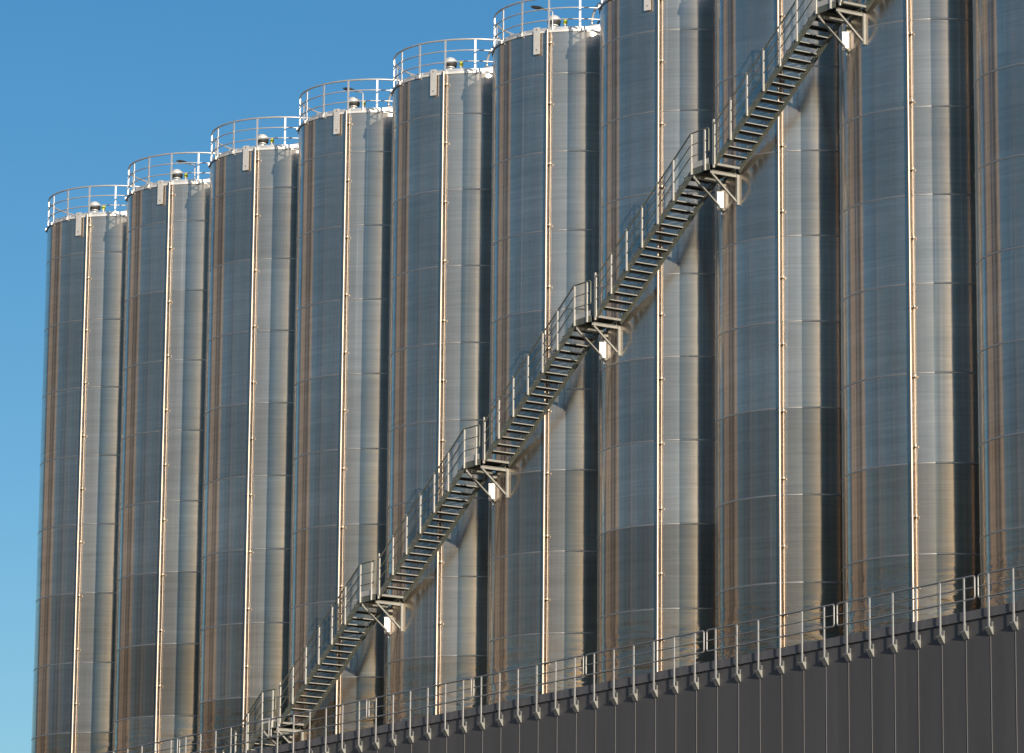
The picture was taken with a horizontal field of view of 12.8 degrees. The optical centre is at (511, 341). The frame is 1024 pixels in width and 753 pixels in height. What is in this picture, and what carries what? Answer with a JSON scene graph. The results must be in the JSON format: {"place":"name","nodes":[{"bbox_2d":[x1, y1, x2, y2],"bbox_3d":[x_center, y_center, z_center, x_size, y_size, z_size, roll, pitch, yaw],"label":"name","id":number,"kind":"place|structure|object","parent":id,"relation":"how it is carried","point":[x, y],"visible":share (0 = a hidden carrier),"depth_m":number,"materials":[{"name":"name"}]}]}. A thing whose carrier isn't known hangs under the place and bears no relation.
{"place":"outdoors","nodes":[
{"label":"outdoors","id":0,"kind":"place"},
{"bbox_2d":[0,0,600,752],"label":"sky","id":1,"kind":"structure","parent":0,"point":[90,89],"materials":[{"name":"blue"}]},
{"bbox_2d":[241,600,1023,752],"bbox_3d":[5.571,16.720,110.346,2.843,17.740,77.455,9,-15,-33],"label":"building","id":2,"kind":"structure","parent":0,"point":[956,692],"depth_m":107.86,"materials":[{"name":"grey metal"}]},
{"bbox_2d":[104,738,177,752],"bbox_3d":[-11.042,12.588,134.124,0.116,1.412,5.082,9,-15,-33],"label":"guard railing","id":3,"kind":"object","parent":2,"relation":"on","point":[156,751],"visible":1,"depth_m":133.27,"materials":[{"name":"metal"}]},
{"bbox_2d":[179,719,269,752],"bbox_3d":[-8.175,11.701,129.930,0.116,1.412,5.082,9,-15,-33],"label":"guard railing","id":4,"kind":"object","parent":2,"relation":"on","point":[231,736],"visible":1,"depth_m":129.62,"materials":[{"name":"metal"}]},
{"bbox_2d":[270,699,367,752],"bbox_3d":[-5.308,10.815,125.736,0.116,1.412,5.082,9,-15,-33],"label":"guard railing","id":5,"kind":"object","parent":2,"relation":"on","point":[358,747],"visible":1,"depth_m":125.37,"materials":[{"name":"metal"}]},
{"bbox_2d":[368,678,471,749],"bbox_3d":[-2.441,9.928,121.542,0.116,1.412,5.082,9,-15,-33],"label":"guard railing","id":6,"kind":"object","parent":2,"relation":"on","point":[463,728],"visible":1,"depth_m":121.47,"materials":[{"name":"metal"}]},
{"bbox_2d":[473,655,583,729],"bbox_3d":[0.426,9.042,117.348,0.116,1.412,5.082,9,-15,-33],"label":"guard railing","id":7,"kind":"object","parent":2,"relation":"on","point":[518,718],"visible":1,"depth_m":117.55,"materials":[{"name":"metal"}]},
{"bbox_2d":[585,630,704,708],"bbox_3d":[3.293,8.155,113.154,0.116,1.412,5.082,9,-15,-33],"label":"guard railing","id":8,"kind":"object","parent":2,"relation":"on","point":[654,693],"visible":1,"depth_m":112.91,"materials":[{"name":"metal"}]},
{"bbox_2d":[706,604,834,685],"bbox_3d":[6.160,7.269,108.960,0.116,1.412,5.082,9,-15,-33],"label":"guard railing","id":9,"kind":"object","parent":2,"relation":"on","point":[780,669],"visible":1,"depth_m":108.84,"materials":[{"name":"metal"}]},
{"bbox_2d":[836,575,975,661],"bbox_3d":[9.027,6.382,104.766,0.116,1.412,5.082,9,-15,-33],"label":"guard railing","id":10,"kind":"object","parent":2,"relation":"on","point":[916,642],"visible":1,"depth_m":104.64,"materials":[{"name":"metal"}]},
{"bbox_2d":[977,565,1023,634],"bbox_3d":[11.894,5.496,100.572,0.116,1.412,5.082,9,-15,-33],"label":"guard railing","id":11,"kind":"object","parent":2,"relation":"on","point":[1013,624],"visible":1,"depth_m":102.12,"materials":[{"name":"metal"}]},
{"label":"ground","id":12,"kind":"structure","parent":0,"visible":0},
{"bbox_2d":[31,185,139,752],"bbox_3d":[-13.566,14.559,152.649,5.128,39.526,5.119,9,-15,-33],"label":"silo","id":13,"kind":"object","parent":12,"relation":"on","point":[74,645],"visible":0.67,"depth_m":152.62,"materials":[{"name":"silver metal"}]},
{"bbox_2d":[112,152,220,752],"bbox_3d":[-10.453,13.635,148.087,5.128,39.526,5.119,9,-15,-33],"label":"silo","id":14,"kind":"object","parent":12,"relation":"on","point":[156,653],"visible":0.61,"depth_m":148.03,"materials":[{"name":"silver metal"}]},
{"bbox_2d":[197,116,309,752],"bbox_3d":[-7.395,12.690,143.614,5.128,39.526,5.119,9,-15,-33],"label":"silo","id":15,"kind":"object","parent":12,"relation":"on","point":[246,525],"visible":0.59,"depth_m":143.56,"materials":[{"name":"silver metal"}]},
{"bbox_2d":[287,78,399,743],"bbox_3d":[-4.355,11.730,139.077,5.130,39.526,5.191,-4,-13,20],"label":"silo","id":16,"kind":"object","parent":12,"relation":"on","point":[340,439],"visible":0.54,"depth_m":139.18,"materials":[{"name":"silver metal"}]},
{"bbox_2d":[383,38,499,724],"bbox_3d":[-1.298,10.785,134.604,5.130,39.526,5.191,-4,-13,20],"label":"silo","id":17,"kind":"object","parent":12,"relation":"on","point":[439,314],"visible":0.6,"depth_m":134.72,"materials":[{"name":"silver metal"}]},
{"bbox_2d":[384,617,389,637],"bbox_3d":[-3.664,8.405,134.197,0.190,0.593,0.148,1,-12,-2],"label":"junction box","id":18,"kind":"object","parent":17,"relation":"attached to","point":[387,623],"visible":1,"depth_m":134.16,"materials":[{"name":"metal"}]},
{"bbox_2d":[487,0,602,704],"bbox_3d":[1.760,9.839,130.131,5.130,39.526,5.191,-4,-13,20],"label":"silo","id":19,"kind":"object","parent":12,"relation":"on","point":[542,556],"visible":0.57,"depth_m":130.20,"materials":[{"name":"silver metal"}]},
{"bbox_2d":[488,484,494,504],"bbox_3d":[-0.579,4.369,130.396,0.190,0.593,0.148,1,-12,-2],"label":"junction box","id":20,"kind":"object","parent":19,"relation":"attached to","point":[492,490],"visible":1,"depth_m":130.36,"materials":[{"name":"metal"}]},
{"bbox_2d":[597,0,714,682],"bbox_3d":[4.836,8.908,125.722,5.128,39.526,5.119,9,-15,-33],"label":"silo","id":21,"kind":"object","parent":12,"relation":"on","point":[656,488],"visible":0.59,"depth_m":125.44,"materials":[{"name":"silver metal"}]},
{"bbox_2d":[222,0,874,752],"bbox_3d":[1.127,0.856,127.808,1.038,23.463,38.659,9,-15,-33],"label":"staircase","id":22,"kind":"structure","parent":21,"relation":"attached to","point":[714,172],"depth_m":126.94,"materials":[{"name":"metal"}]},
{"bbox_2d":[599,342,605,363],"bbox_3d":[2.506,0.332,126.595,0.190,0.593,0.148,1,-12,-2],"label":"junction box","id":23,"kind":"object","parent":21,"relation":"attached to","point":[602,348],"visible":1,"depth_m":126.56,"materials":[{"name":"metal"}]},
{"bbox_2d":[715,0,842,659],"bbox_3d":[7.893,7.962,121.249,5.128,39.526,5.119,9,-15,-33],"label":"silo","id":24,"kind":"object","parent":12,"relation":"on","point":[778,489],"visible":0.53,"depth_m":120.84,"materials":[{"name":"silver metal"}]},
{"bbox_2d":[716,192,723,213],"bbox_3d":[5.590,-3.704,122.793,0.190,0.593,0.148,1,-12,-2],"label":"junction box","id":25,"kind":"object","parent":24,"relation":"attached to","point":[720,199],"visible":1,"depth_m":122.76,"materials":[{"name":"metal"}]},
{"bbox_2d":[839,0,979,634],"bbox_3d":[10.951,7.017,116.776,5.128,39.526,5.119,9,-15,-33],"label":"silo","id":26,"kind":"object","parent":12,"relation":"on","point":[910,459],"visible":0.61,"depth_m":116.36,"materials":[{"name":"silver metal"}]},
{"bbox_2d":[841,32,848,54],"bbox_3d":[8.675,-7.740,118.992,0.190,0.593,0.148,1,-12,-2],"label":"junction box","id":27,"kind":"object","parent":26,"relation":"attached to","point":[845,38],"visible":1,"depth_m":118.96,"materials":[{"name":"metal"}]},
{"bbox_2d":[972,0,1023,608],"bbox_3d":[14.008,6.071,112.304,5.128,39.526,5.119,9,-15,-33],"label":"silo","id":28,"kind":"object","parent":12,"relation":"on","point":[998,56],"visible":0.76,"depth_m":112.57,"materials":[{"name":"silver metal"}]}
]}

